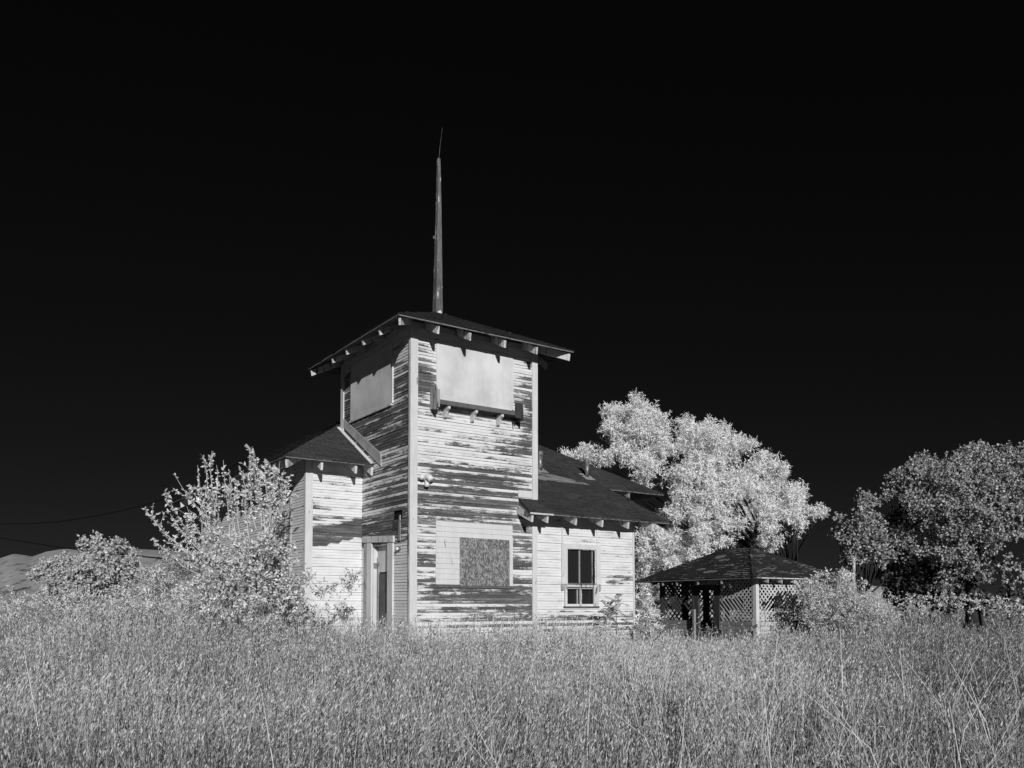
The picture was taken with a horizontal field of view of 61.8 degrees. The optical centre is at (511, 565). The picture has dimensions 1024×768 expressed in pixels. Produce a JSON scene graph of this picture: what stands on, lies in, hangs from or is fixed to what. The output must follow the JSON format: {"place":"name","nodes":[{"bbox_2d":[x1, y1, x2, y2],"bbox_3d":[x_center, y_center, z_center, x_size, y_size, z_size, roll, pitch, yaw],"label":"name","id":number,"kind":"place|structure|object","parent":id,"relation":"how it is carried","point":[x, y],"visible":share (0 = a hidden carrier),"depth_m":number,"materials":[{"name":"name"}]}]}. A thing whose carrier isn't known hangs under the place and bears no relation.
{"place":"outdoors","nodes":[
{"label":"outdoors","id":0,"kind":"place"},
{"bbox_2d":[0,548,200,603],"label":"hills","id":1,"kind":"structure","parent":0,"point":[14,568],"depth_m":237.38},
{"bbox_2d":[0,593,1023,767],"bbox_3d":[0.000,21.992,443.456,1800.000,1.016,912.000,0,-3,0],"label":"ground","id":2,"kind":"structure","parent":0,"point":[612,735],"depth_m":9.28,"materials":[{"name":"grey plant"}]},
{"bbox_2d":[25,530,149,627],"bbox_3d":[-10.123,0.636,20.652,3.042,3.031,2.331,-2,-4,42],"label":"rounded shrub","id":3,"kind":"object","parent":2,"relation":"on","point":[82,576],"visible":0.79,"depth_m":20.15,"materials":[{"name":"grey plant"}]},
{"bbox_2d":[0,546,218,629],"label":"scrub","id":4,"kind":"object","parent":2,"relation":"on","point":[159,595],"visible":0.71,"depth_m":17.71,"materials":[{"name":"grey plant"}]},
{"bbox_2d":[141,447,363,638],"bbox_3d":[-5.130,-0.421,16.431,4.514,3.744,1.873,0,-3,0],"label":"fruit bush","id":5,"kind":"object","parent":2,"relation":"on","point":[214,559],"visible":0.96,"depth_m":16.40,"materials":[{"name":"grey plant"}]},
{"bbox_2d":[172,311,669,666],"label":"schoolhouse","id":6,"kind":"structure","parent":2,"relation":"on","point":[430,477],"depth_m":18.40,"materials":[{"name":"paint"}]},
{"bbox_2d":[0,457,246,524],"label":"overhead cable","id":7,"kind":"object","parent":6,"relation":"attached to","point":[125,509],"visible":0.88,"depth_m":23.66,"materials":[{"name":"black plastic"}]},
{"bbox_2d":[0,537,256,566],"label":"overhead cable","id":8,"kind":"object","parent":6,"relation":"attached to","point":[118,554],"visible":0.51,"depth_m":26.22,"materials":[{"name":"black plastic"}]},
{"bbox_2d":[362,536,394,646],"bbox_3d":[-2.786,0.866,18.144,0.190,3.080,1.500,2,-3,-35],"label":"door","id":9,"kind":"structure","parent":6,"relation":"in","point":[381,595],"depth_m":18.35,"materials":[{"name":"grey paint"}]},
{"bbox_2d":[432,134,442,312],"bbox_3d":[-1.712,-7.907,19.669,0.242,4.550,0.188,2,-3,-35],"label":"flagpole","id":10,"kind":"object","parent":6,"relation":"on","point":[437,295],"visible":0.9,"depth_m":19.61,"materials":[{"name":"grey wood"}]},
{"bbox_2d":[436,520,514,588],"bbox_3d":[-0.747,-0.221,17.878,1.930,1.365,0.033,2,-3,-35],"label":"boarded window","id":11,"kind":"structure","parent":6,"relation":"in","point":[485,559],"depth_m":17.83,"materials":[{"name":"white wood"}]},
{"bbox_2d":[561,524,600,607],"bbox_3d":[1.557,0.011,19.491,1.150,1.885,0.111,2,-3,-35],"label":"window","id":12,"kind":"structure","parent":6,"relation":"in","point":[577,566],"depth_m":19.51,"materials":[{"name":"white wood"}]},
{"bbox_2d":[584,618,607,636],"bbox_3d":[1.878,1.700,18.743,0.468,1.112,0.598,2,-3,-38],"label":"sapling","id":13,"kind":"object","parent":2,"relation":"on","point":[598,622],"visible":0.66,"depth_m":18.74,"materials":[{"name":"grey plant"}]},
{"bbox_2d":[598,606,621,632],"bbox_3d":[2.177,1.597,19.126,0.517,1.381,0.555,1,-3,-24],"label":"sapling","id":14,"kind":"object","parent":2,"relation":"on","point":[608,610],"visible":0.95,"depth_m":19.13,"materials":[{"name":"grey plant"}]},
{"bbox_2d":[601,593,628,640],"bbox_3d":[2.334,1.467,19.448,0.603,1.682,0.602,2,-3,-31],"label":"sapling","id":15,"kind":"object","parent":2,"relation":"on","point":[616,604],"visible":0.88,"depth_m":19.46,"materials":[{"name":"grey plant"}]},
{"bbox_2d":[615,589,665,646],"bbox_3d":[3.103,1.454,21.250,1.541,1.932,1.824,-1,-3,28],"label":"willow shrub","id":16,"kind":"object","parent":2,"relation":"on","point":[651,613],"visible":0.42,"depth_m":21.07,"materials":[{"name":"grey plant"}]},
{"bbox_2d":[626,616,657,635],"bbox_3d":[3.015,1.744,19.873,0.811,1.179,0.795,0,-3,0],"label":"sapling","id":17,"kind":"object","parent":2,"relation":"on","point":[640,628],"visible":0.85,"depth_m":19.84,"materials":[{"name":"grey plant"}]},
{"bbox_2d":[635,591,654,618],"bbox_3d":[3.108,1.479,20.516,0.670,1.742,0.656,1,-3,-18],"label":"sapling","id":18,"kind":"object","parent":2,"relation":"on","point":[643,597],"visible":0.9,"depth_m":20.55,"materials":[{"name":"grey plant"}]},
{"bbox_2d":[557,387,830,620],"bbox_3d":[7.740,-2.291,36.165,11.723,10.701,8.008,0,-3,0],"label":"willow tree","id":19,"kind":"object","parent":2,"relation":"on","point":[707,509],"visible":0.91,"depth_m":34.21,"materials":[{"name":"white plant"}]},
{"bbox_2d":[635,547,841,642],"bbox_3d":[7.549,1.078,28.766,4.362,3.357,5.691,2,-3,-31],"label":"gazebo","id":20,"kind":"object","parent":2,"relation":"on","point":[754,568],"visible":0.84,"depth_m":27.52,"materials":[{"name":"grey wood"}]},
{"bbox_2d":[792,566,902,641],"bbox_3d":[9.770,1.302,24.925,3.597,2.627,2.348,0,-3,0],"label":"tangled bush","id":21,"kind":"object","parent":2,"relation":"on","point":[834,579],"visible":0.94,"depth_m":24.63,"materials":[{"name":"grey plant"}]},
{"bbox_2d":[852,558,855,626],"bbox_3d":[10.803,1.206,26.973,0.102,2.924,0.102,1,-3,-22],"label":"metal pole","id":22,"kind":"object","parent":2,"relation":"on","point":[853,565],"visible":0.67,"depth_m":26.98,"materials":[{"name":"grey metal"}]},
{"bbox_2d":[829,487,906,630],"bbox_3d":[12.043,0.077,28.641,3.357,5.368,2.273,2,-4,-41],"label":"young oak tree","id":23,"kind":"object","parent":2,"relation":"on","point":[866,524],"visible":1,"depth_m":28.04,"materials":[{"name":"grey plant"}]},
{"bbox_2d":[860,496,1023,618],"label":"underbrush","id":24,"kind":"object","parent":2,"relation":"on","point":[927,571],"visible":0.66,"depth_m":32.86,"materials":[{"name":"black plant"}]},
{"bbox_2d":[878,439,1023,631],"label":"oak tree","id":25,"kind":"object","parent":2,"relation":"on","point":[964,518],"visible":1,"depth_m":29.58,"materials":[{"name":"grey plant"}]},
{"bbox_2d":[885,590,1023,617],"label":"scrub","id":26,"kind":"object","parent":2,"relation":"on","point":[989,601],"visible":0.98,"depth_m":25.79,"materials":[{"name":"grey plant"}]},
{"bbox_2d":[988,552,1023,629],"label":"young oak tree","id":27,"kind":"object","parent":2,"relation":"on","point":[1011,584],"visible":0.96,"depth_m":29.42,"materials":[{"name":"grey plant"}]},
{"bbox_2d":[0,0,1023,606],"label":"sky","id":28,"kind":"structure","parent":0,"point":[798,225],"materials":[{"name":"black"}]},
{"bbox_2d":[701,572,1023,606],"bbox_3d":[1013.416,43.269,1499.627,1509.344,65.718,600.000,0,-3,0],"label":"ridge","id":29,"kind":"structure","parent":0,"point":[991,588],"depth_m":1350.07,"materials":[{"name":"grey"}]},
{"bbox_2d":[779,585,1022,608],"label":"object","id":30,"kind":"structure","parent":0,"point":[879,590],"depth_m":227.75,"materials":[{"name":"grey plant"}]}
]}

